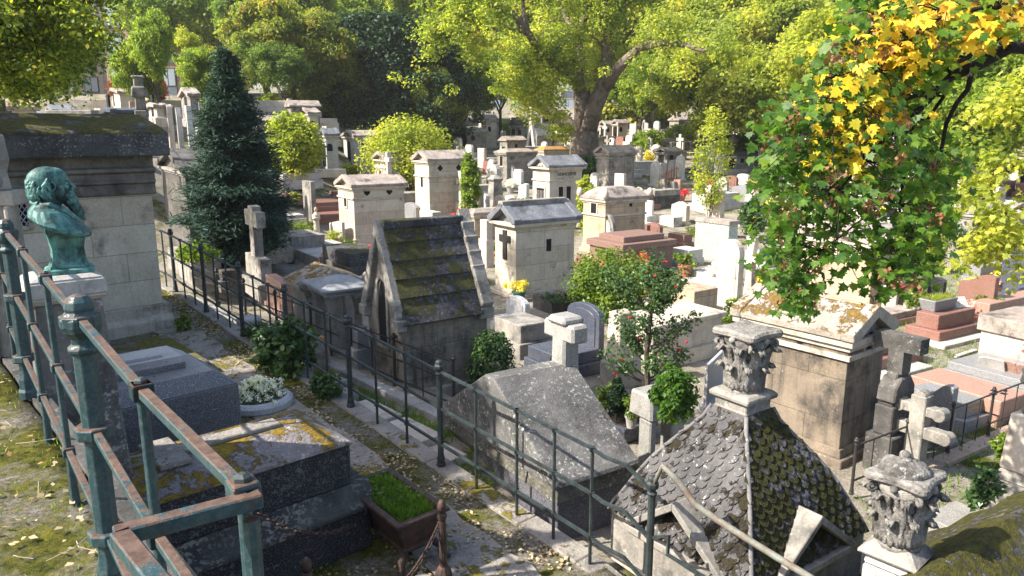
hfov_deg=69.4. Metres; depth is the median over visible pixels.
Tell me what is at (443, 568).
chain bollard
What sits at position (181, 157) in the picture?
mausoleum
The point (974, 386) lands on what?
tomb
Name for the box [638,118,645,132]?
stone cross
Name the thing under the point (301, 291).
tomb
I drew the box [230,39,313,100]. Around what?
tree
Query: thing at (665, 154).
mausoleum
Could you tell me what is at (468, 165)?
bush
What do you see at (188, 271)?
tomb
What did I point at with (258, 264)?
stone cross
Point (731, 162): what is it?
door
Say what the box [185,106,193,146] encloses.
gravestone
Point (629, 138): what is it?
gravestone
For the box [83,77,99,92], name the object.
window
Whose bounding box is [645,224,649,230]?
gravestone
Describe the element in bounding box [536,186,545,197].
door
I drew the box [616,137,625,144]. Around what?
tomb
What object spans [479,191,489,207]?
gravestone
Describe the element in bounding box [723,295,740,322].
flowerpot
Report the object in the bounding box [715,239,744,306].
gravestone
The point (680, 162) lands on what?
gravestone
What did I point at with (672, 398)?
ivy
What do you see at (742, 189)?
gravestone
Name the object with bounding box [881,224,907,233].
tomb
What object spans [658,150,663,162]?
door
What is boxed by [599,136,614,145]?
tomb
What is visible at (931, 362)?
lawn grass
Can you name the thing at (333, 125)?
gravestone
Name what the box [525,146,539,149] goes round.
tomb
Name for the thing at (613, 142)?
gravestone
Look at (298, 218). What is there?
tomb
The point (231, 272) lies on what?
tomb
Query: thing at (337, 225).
gravestone
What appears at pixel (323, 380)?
bush
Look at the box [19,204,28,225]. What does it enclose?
window
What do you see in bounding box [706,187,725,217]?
gravestone
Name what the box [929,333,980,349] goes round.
slab
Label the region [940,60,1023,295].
young maple
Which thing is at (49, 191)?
bronze bust
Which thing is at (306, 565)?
chain bollard
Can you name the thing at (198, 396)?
granite tomb
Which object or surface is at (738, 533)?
stair handrail
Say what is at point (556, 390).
gabled tomb
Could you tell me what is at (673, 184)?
gravestone
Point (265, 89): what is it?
tree
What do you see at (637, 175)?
gravestone
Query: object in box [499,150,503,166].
window
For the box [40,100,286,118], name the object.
hill wall
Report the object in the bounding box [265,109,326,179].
bush
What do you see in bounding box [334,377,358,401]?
stone block
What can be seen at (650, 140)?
gravestone
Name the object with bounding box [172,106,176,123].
gravestone
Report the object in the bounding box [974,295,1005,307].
flowerpot
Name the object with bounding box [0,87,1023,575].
ground
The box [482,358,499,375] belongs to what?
stone post
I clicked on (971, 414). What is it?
tomb
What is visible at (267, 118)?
tomb house
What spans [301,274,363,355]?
columned canopy
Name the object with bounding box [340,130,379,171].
mausoleum
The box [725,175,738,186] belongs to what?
gravestone
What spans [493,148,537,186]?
mausoleum
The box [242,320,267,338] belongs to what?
ivy
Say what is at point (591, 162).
bush
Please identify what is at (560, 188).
window
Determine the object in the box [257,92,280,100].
bush
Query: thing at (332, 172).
gravestone
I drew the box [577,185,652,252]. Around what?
mausoleum
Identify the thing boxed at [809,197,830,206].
tomb
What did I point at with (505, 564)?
path
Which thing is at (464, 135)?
door
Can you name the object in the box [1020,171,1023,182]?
door
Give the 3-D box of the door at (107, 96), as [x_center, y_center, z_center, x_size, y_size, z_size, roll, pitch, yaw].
[-14.000,-6.240,25.685,0.062,0.900,0.600,-8,14,-32]
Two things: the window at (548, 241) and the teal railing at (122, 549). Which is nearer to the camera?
the teal railing at (122, 549)
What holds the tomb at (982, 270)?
on the ground at (24, 467)
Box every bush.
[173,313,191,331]
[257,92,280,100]
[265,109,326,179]
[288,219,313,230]
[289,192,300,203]
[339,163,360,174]
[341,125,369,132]
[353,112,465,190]
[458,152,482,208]
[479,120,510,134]
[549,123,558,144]
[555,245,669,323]
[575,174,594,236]
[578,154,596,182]
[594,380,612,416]
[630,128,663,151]
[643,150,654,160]
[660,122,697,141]
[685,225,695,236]
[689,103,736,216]
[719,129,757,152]
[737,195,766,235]
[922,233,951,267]
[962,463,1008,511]
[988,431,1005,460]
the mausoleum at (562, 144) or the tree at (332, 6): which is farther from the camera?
the tree at (332, 6)
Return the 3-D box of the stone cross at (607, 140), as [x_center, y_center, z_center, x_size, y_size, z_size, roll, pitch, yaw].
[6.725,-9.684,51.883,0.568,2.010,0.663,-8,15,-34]
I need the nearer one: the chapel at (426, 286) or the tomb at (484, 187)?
the chapel at (426, 286)
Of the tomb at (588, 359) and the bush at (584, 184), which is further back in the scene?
the bush at (584, 184)
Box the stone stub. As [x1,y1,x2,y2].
[236,314,261,333]
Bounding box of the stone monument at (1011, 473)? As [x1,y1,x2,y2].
[981,367,1023,509]
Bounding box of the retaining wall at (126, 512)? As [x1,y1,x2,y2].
[1,357,196,575]
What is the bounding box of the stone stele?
[20,270,132,474]
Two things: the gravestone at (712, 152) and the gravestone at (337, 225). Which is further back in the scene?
the gravestone at (712, 152)
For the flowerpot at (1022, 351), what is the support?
on the tomb at (967, 365)
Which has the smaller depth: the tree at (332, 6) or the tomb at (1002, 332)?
the tomb at (1002, 332)
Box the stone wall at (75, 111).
[45,110,97,113]
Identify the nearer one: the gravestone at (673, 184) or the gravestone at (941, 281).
the gravestone at (941, 281)
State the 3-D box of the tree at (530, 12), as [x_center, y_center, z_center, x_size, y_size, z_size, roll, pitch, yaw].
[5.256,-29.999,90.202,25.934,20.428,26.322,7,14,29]
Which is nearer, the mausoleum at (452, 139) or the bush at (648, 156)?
the bush at (648, 156)
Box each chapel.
[359,208,493,396]
[857,491,1023,575]
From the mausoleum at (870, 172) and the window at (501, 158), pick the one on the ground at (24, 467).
the mausoleum at (870, 172)
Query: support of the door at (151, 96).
in the mausoleum at (157, 115)
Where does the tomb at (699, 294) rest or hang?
on the ground at (24, 467)
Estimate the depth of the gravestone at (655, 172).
42.15 m
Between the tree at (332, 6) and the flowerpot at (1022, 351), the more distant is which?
the tree at (332, 6)
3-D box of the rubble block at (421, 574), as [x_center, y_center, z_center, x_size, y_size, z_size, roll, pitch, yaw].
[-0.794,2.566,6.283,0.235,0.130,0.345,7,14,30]
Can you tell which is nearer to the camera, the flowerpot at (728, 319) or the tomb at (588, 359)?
the tomb at (588, 359)
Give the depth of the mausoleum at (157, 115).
29.32 m
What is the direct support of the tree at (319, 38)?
on the ground at (24, 467)
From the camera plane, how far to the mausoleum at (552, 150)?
47.05 m
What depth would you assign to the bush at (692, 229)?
30.79 m
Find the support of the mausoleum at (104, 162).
on the ground at (24, 467)
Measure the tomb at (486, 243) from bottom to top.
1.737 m
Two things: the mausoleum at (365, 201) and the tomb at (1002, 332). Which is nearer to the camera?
the tomb at (1002, 332)
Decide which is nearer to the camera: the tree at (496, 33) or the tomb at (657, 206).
the tomb at (657, 206)
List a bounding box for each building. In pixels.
[2,0,107,92]
[99,1,241,94]
[491,71,694,106]
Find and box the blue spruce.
[159,42,302,296]
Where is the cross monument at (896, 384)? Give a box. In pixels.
[862,328,929,468]
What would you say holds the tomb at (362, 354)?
on the ground at (24, 467)
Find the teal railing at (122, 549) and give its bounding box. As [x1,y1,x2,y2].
[0,219,263,575]
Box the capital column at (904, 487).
[857,450,951,575]
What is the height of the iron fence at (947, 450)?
0.773 m
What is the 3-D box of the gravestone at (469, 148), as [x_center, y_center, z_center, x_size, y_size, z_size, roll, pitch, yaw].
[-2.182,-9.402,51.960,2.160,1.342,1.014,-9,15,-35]
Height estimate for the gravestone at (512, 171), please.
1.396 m
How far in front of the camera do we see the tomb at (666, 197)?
36.49 m
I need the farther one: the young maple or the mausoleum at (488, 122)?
the mausoleum at (488, 122)
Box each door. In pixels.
[106,95,110,113]
[150,95,154,116]
[322,144,326,165]
[347,141,350,160]
[463,134,465,146]
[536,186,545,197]
[613,126,616,138]
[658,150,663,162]
[729,151,735,168]
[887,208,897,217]
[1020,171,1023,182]
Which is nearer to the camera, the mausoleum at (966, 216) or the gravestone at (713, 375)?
the gravestone at (713, 375)
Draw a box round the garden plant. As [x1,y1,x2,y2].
[174,239,221,264]
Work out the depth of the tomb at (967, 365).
13.64 m
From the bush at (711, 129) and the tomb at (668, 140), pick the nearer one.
the bush at (711, 129)
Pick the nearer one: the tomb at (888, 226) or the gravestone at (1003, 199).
the tomb at (888, 226)
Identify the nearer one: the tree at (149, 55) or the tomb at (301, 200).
the tomb at (301, 200)
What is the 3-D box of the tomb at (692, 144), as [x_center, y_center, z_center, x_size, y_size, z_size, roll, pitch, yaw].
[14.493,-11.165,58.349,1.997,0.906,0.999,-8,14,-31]
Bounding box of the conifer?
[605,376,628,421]
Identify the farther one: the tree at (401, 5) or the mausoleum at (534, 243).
the tree at (401, 5)
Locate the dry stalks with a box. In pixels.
[0,410,97,575]
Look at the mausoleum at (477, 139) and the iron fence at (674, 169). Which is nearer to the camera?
the iron fence at (674, 169)
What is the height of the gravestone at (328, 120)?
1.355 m
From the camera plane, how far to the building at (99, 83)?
81.02 m
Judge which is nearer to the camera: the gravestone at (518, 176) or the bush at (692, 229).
the bush at (692, 229)
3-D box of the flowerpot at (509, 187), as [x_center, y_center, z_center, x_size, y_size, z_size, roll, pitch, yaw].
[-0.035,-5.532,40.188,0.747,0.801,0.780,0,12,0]
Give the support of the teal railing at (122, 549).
on the retaining wall at (126, 512)
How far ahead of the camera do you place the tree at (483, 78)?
59.06 m
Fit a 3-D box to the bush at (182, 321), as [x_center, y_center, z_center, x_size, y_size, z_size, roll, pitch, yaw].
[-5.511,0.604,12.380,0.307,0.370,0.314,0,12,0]
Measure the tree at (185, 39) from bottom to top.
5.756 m
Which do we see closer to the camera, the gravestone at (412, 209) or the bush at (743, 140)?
the gravestone at (412, 209)
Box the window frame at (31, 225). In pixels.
[22,199,33,230]
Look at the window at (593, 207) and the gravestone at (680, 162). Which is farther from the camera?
the gravestone at (680, 162)
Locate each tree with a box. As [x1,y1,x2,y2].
[0,0,108,99]
[0,0,134,112]
[0,81,41,111]
[104,0,219,98]
[104,76,134,101]
[107,4,175,103]
[127,14,223,52]
[160,79,170,99]
[171,46,247,122]
[172,25,217,73]
[207,0,257,97]
[212,0,361,115]
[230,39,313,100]
[255,0,360,51]
[262,76,270,92]
[297,6,487,138]
[300,57,376,125]
[338,0,445,92]
[363,0,449,78]
[387,0,786,156]
[396,62,472,149]
[433,0,536,122]
[452,46,508,125]
[468,43,521,135]
[501,0,615,121]
[521,19,679,123]
[522,0,641,99]
[590,246,703,385]
[607,49,664,131]
[620,0,741,128]
[640,8,793,166]
[679,40,789,154]
[693,0,831,53]
[731,0,1023,324]
[733,0,933,169]
[858,40,959,161]
[903,0,999,37]
[908,9,1023,199]
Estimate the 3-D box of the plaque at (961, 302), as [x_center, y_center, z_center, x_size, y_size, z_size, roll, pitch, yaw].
[10.213,0.325,16.841,0.340,0.280,0.030,-2,-28,-10]
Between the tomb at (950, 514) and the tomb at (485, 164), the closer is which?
the tomb at (950, 514)
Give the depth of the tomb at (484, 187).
38.34 m
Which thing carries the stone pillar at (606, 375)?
on the ground at (24, 467)
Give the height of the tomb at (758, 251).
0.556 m
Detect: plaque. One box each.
[955,296,968,307]
[978,356,991,366]
[987,357,1004,371]
[1004,360,1017,373]
[1013,364,1023,374]
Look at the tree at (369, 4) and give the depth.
77.27 m
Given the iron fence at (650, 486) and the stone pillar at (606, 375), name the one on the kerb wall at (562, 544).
the iron fence at (650, 486)
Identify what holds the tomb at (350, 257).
on the ground at (24, 467)
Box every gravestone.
[129,101,134,107]
[165,104,175,148]
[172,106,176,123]
[175,107,184,147]
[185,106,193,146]
[264,273,294,318]
[302,180,315,227]
[313,168,345,177]
[320,118,337,122]
[320,123,338,129]
[322,126,342,146]
[329,221,344,238]
[404,202,419,217]
[454,138,477,156]
[465,145,496,161]
[478,148,486,167]
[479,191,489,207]
[486,164,502,189]
[488,159,495,164]
[493,195,504,206]
[496,124,499,138]
[500,131,505,136]
[505,195,515,199]
[510,165,514,185]
[513,169,523,188]
[517,183,530,198]
[553,131,557,145]
[590,172,598,186]
[606,213,615,231]
[609,138,615,144]
[614,173,643,191]
[625,135,633,141]
[629,124,636,135]
[634,146,642,160]
[634,173,641,177]
[645,137,652,151]
[645,200,654,222]
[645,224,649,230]
[647,222,662,232]
[648,162,660,186]
[651,144,659,160]
[653,121,668,131]
[660,163,667,175]
[660,179,666,188]
[667,160,675,177]
[670,181,676,188]
[671,201,690,224]
[674,155,685,180]
[674,179,682,190]
[676,142,695,155]
[698,150,726,169]
[698,350,722,410]
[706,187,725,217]
[710,146,716,158]
[714,154,746,173]
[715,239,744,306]
[717,177,731,191]
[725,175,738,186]
[732,184,746,204]
[737,174,749,184]
[745,190,756,209]
[927,277,946,295]
[928,384,958,450]
[957,275,999,301]
[993,187,1007,202]
[998,249,1023,294]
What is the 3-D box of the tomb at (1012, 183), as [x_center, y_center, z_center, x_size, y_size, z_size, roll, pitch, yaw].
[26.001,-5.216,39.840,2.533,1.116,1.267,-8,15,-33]
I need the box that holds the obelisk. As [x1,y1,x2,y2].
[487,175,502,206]
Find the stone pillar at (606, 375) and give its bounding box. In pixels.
[600,308,641,387]
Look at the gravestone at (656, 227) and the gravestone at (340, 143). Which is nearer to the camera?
the gravestone at (656, 227)
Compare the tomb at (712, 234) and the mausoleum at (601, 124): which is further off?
the mausoleum at (601, 124)
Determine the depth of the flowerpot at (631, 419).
10.84 m
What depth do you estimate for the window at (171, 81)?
69.27 m
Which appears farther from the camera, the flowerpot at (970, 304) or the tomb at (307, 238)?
the tomb at (307, 238)
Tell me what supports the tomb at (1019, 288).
on the ground at (24, 467)
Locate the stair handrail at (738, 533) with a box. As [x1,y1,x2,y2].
[652,463,813,575]
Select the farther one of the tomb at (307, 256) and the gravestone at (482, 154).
the gravestone at (482, 154)
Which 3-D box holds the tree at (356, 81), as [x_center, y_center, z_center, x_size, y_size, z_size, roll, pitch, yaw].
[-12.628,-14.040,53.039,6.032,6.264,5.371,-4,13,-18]
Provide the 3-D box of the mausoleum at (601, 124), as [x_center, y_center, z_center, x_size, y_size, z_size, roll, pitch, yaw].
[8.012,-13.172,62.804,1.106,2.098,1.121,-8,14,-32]
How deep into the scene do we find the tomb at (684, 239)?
28.60 m
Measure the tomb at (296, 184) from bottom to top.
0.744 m
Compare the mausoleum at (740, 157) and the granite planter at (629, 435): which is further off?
the mausoleum at (740, 157)
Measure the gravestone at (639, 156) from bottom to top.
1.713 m
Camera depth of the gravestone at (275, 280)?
16.75 m
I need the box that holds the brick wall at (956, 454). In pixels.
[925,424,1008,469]
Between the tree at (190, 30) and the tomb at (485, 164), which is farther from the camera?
the tree at (190, 30)
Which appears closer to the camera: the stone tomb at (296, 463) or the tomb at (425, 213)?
the stone tomb at (296, 463)
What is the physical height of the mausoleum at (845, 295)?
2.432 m
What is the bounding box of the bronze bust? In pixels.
[24,166,94,275]
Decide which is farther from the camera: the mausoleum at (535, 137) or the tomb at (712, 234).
the mausoleum at (535, 137)
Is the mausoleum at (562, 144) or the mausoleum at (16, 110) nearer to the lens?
the mausoleum at (16, 110)
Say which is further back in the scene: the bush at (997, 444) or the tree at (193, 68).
the tree at (193, 68)
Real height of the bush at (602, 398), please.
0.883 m
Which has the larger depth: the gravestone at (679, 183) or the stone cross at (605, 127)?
the stone cross at (605, 127)
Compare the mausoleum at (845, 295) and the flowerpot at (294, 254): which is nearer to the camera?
the mausoleum at (845, 295)
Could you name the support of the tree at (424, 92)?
on the ground at (24, 467)
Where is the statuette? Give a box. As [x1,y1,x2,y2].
[312,207,319,232]
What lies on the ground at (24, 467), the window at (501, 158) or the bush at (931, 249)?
the bush at (931, 249)
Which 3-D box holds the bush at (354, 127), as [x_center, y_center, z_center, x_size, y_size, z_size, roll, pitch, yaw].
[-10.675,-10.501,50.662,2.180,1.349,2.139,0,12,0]
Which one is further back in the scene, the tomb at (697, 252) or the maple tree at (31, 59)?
the tomb at (697, 252)
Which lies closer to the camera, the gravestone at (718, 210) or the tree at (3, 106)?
the gravestone at (718, 210)
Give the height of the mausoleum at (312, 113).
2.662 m
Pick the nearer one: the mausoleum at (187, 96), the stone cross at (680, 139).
the mausoleum at (187, 96)
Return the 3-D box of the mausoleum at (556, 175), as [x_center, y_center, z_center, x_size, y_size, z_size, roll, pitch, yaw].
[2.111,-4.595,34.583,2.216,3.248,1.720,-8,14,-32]
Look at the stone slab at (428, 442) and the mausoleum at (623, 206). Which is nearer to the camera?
the stone slab at (428, 442)
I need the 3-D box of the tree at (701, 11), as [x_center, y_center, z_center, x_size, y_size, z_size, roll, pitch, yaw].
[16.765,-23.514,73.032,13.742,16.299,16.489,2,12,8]
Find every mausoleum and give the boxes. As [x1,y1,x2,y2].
[0,113,174,340]
[5,98,40,112]
[44,101,76,112]
[100,95,135,113]
[105,88,133,107]
[146,95,167,126]
[156,148,208,245]
[177,87,200,126]
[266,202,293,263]
[301,107,320,133]
[318,128,339,177]
[333,152,407,247]
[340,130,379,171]
[371,151,405,190]
[410,149,473,215]
[447,122,461,148]
[459,127,488,151]
[469,207,494,241]
[479,114,498,148]
[487,197,582,298]
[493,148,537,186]
[508,117,528,145]
[526,107,551,145]
[527,154,587,207]
[534,146,569,155]
[558,133,570,147]
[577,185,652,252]
[593,144,637,187]
[598,120,611,135]
[607,320,868,575]
[610,119,629,140]
[652,147,683,162]
[726,151,757,171]
[730,283,898,469]
[797,221,893,305]
[848,163,888,184]
[883,200,914,222]
[944,202,1004,267]
[1004,202,1023,225]
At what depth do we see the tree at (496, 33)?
80.83 m
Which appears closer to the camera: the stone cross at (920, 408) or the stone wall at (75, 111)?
the stone cross at (920, 408)
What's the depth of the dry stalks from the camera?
3.38 m
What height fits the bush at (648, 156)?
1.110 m
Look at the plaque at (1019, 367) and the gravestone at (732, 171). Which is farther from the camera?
the gravestone at (732, 171)
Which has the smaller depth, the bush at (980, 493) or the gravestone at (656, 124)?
the bush at (980, 493)
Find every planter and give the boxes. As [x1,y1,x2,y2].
[361,468,451,575]
[607,410,657,442]
[919,292,958,311]
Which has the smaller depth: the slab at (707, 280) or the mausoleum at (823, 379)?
the mausoleum at (823, 379)
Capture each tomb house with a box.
[256,115,280,146]
[284,100,321,139]
[498,136,526,148]
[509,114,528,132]
[668,116,691,131]
[951,165,976,185]
[1014,151,1023,187]
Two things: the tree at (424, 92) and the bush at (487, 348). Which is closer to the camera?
the bush at (487, 348)
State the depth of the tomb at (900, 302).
19.49 m
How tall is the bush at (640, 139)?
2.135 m
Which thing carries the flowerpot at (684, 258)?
on the ground at (24, 467)
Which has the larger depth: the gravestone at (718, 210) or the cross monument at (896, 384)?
the gravestone at (718, 210)
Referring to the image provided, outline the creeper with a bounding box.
[540,291,568,303]
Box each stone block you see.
[297,336,329,372]
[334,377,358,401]
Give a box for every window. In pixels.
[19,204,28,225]
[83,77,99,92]
[106,33,122,51]
[163,68,176,86]
[327,144,332,150]
[343,194,347,208]
[375,275,390,351]
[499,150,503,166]
[546,239,550,250]
[557,185,564,196]
[561,99,573,106]
[565,185,571,201]
[589,203,597,213]
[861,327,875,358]
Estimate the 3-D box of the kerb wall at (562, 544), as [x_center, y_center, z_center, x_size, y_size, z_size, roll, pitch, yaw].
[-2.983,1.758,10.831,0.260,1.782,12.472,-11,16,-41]
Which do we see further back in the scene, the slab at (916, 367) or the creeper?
the creeper
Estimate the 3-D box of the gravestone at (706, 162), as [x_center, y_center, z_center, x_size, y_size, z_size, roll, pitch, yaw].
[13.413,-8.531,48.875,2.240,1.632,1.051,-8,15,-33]
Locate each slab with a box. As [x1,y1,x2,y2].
[110,334,209,364]
[118,346,186,365]
[359,398,401,421]
[390,417,466,465]
[681,276,715,286]
[690,267,712,276]
[880,361,932,380]
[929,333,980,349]
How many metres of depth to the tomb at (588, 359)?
14.19 m
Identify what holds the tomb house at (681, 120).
on the ground at (24, 467)
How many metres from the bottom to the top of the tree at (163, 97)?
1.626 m
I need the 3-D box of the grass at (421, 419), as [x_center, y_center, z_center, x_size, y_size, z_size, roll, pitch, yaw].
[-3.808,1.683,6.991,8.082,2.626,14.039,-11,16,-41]
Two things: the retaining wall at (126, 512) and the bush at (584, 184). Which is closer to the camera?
the retaining wall at (126, 512)
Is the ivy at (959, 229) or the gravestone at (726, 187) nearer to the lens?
the ivy at (959, 229)
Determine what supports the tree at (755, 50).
on the ground at (24, 467)
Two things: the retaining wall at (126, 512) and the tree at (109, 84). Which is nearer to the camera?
the retaining wall at (126, 512)
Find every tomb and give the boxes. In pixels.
[115,354,241,453]
[128,409,375,575]
[161,126,196,141]
[167,246,221,285]
[208,263,245,293]
[279,172,323,189]
[281,193,302,205]
[282,262,366,332]
[287,212,306,225]
[288,229,326,256]
[296,239,340,264]
[302,198,338,211]
[318,211,338,224]
[320,242,369,275]
[327,190,337,198]
[351,326,371,369]
[404,191,415,203]
[420,210,440,216]
[443,311,638,538]
[477,184,488,200]
[479,219,493,267]
[481,161,496,174]
[490,295,529,328]
[490,312,552,359]
[524,301,604,376]
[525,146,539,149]
[533,289,572,313]
[574,254,590,267]
[586,229,676,270]
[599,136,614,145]
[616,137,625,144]
[634,161,658,174]
[635,301,726,371]
[644,188,679,208]
[645,214,662,221]
[649,194,660,209]
[649,280,722,309]
[659,215,682,226]
[660,138,675,146]
[662,142,689,150]
[668,232,693,246]
[672,246,703,265]
[684,141,707,149]
[688,191,741,212]
[694,216,739,260]
[744,248,787,266]
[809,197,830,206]
[878,284,898,307]
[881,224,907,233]
[881,330,922,369]
[884,305,916,325]
[898,282,927,304]
[905,306,980,341]
[910,382,988,433]
[911,368,1023,427]
[928,501,978,531]
[942,352,1023,390]
[954,349,977,357]
[961,261,1001,279]
[971,290,1023,320]
[977,304,1023,361]
[981,180,1015,196]
[1005,172,1014,179]
[1011,183,1023,197]
[1013,285,1023,290]
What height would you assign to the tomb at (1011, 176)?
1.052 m
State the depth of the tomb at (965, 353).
15.38 m
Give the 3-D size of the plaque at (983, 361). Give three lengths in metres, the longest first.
0.280 x 0.240 x 0.030 m
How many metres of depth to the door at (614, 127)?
61.63 m
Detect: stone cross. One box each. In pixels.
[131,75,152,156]
[242,205,271,302]
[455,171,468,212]
[602,124,607,135]
[604,135,610,144]
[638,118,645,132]
[673,130,678,141]
[676,134,686,159]
[725,134,737,160]
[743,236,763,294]
[895,389,956,462]
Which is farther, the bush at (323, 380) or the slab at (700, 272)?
the slab at (700, 272)
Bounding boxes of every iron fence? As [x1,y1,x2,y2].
[155,228,658,575]
[193,262,455,401]
[663,166,677,183]
[849,383,1021,494]
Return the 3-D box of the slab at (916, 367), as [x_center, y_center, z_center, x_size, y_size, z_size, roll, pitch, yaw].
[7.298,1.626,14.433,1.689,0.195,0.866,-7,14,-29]
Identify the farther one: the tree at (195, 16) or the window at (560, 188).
the tree at (195, 16)
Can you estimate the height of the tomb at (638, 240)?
1.281 m
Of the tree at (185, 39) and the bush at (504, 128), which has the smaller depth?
the tree at (185, 39)
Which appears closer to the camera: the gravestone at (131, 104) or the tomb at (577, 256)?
the tomb at (577, 256)
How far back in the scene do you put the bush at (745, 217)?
30.02 m
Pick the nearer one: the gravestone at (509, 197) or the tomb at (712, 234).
the tomb at (712, 234)
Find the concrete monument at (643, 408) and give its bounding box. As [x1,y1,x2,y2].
[629,384,690,462]
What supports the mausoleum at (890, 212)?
on the ground at (24, 467)
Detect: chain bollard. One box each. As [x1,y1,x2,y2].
[301,557,312,575]
[435,499,451,575]
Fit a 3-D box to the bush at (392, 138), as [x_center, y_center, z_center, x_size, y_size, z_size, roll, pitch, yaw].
[-5.632,-7.236,40.097,5.758,4.874,5.895,11,16,40]
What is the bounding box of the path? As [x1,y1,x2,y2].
[151,312,540,575]
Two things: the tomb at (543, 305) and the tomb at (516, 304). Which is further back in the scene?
the tomb at (543, 305)
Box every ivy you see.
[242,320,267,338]
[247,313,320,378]
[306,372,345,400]
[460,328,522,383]
[647,362,701,425]
[943,219,979,257]
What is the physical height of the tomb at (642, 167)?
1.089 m
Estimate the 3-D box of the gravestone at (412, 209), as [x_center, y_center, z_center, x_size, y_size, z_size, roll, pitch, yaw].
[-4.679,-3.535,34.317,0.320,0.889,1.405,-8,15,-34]
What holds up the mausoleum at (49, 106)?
on the ground at (24, 467)
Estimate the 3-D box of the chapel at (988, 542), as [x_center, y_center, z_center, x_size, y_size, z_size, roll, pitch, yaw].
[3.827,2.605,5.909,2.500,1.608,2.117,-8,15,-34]
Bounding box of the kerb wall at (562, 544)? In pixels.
[161,283,622,575]
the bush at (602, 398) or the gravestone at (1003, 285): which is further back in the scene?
the gravestone at (1003, 285)
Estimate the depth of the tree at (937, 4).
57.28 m
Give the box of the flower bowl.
[239,375,292,416]
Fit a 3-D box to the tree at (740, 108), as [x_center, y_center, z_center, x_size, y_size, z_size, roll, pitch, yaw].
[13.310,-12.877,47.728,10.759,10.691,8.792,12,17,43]
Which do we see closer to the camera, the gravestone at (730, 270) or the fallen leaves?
the fallen leaves
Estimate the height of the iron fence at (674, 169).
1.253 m
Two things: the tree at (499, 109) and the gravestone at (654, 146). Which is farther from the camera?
the tree at (499, 109)
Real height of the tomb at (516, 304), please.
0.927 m
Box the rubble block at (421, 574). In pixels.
[415,572,430,575]
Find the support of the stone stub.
on the ground at (24, 467)
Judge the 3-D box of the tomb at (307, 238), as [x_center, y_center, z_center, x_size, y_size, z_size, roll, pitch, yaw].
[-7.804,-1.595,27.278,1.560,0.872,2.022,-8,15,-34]
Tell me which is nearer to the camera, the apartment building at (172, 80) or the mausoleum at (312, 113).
the mausoleum at (312, 113)
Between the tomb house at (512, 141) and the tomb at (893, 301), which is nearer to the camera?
the tomb at (893, 301)
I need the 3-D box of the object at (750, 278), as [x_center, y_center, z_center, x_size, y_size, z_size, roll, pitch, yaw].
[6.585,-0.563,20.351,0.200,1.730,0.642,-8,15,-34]
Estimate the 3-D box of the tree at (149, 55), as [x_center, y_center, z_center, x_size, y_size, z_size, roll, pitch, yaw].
[-18.957,-11.228,38.068,3.394,6.493,4.073,-7,14,-28]
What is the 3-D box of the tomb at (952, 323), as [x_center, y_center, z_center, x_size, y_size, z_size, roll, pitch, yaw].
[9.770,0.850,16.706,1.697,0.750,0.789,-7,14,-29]
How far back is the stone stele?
5.42 m
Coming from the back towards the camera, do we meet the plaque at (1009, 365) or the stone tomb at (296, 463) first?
the plaque at (1009, 365)
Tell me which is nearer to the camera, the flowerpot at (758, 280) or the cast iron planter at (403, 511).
the cast iron planter at (403, 511)
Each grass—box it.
[0,365,526,575]
[854,270,1008,519]
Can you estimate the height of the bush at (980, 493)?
0.559 m
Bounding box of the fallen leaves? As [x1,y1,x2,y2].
[0,289,570,575]
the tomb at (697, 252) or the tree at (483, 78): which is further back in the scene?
the tree at (483, 78)
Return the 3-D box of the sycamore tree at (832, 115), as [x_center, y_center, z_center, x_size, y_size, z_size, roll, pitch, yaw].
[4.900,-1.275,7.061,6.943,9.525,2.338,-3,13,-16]
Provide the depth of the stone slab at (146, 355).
9.34 m
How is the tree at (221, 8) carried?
on the ground at (24, 467)
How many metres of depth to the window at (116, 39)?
68.56 m
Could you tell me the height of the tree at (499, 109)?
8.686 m
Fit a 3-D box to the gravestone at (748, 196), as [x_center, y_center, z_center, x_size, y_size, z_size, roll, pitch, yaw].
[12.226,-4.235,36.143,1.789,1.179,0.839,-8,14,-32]
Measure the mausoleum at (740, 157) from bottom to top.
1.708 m
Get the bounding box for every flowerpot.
[288,250,296,263]
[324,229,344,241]
[339,239,356,243]
[503,279,529,296]
[505,179,516,193]
[594,248,613,265]
[622,394,637,428]
[635,253,649,263]
[671,252,699,276]
[680,189,690,200]
[707,261,716,277]
[721,310,734,324]
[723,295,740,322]
[756,274,769,283]
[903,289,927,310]
[960,296,977,320]
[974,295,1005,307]
[1019,342,1023,357]
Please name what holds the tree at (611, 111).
on the ground at (24, 467)
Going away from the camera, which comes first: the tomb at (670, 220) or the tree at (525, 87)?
the tomb at (670, 220)
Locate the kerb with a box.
[188,293,446,428]
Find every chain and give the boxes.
[257,512,352,536]
[407,521,438,575]
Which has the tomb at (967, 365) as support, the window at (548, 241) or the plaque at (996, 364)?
the plaque at (996, 364)
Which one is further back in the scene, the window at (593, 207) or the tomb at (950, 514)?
the window at (593, 207)
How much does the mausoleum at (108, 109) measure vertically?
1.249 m
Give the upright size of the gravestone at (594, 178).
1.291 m
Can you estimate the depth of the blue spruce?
19.33 m
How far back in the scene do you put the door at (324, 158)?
40.01 m
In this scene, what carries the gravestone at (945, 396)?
on the ground at (24, 467)
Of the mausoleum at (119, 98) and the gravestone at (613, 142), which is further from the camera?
the gravestone at (613, 142)
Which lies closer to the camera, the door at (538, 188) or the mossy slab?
the mossy slab

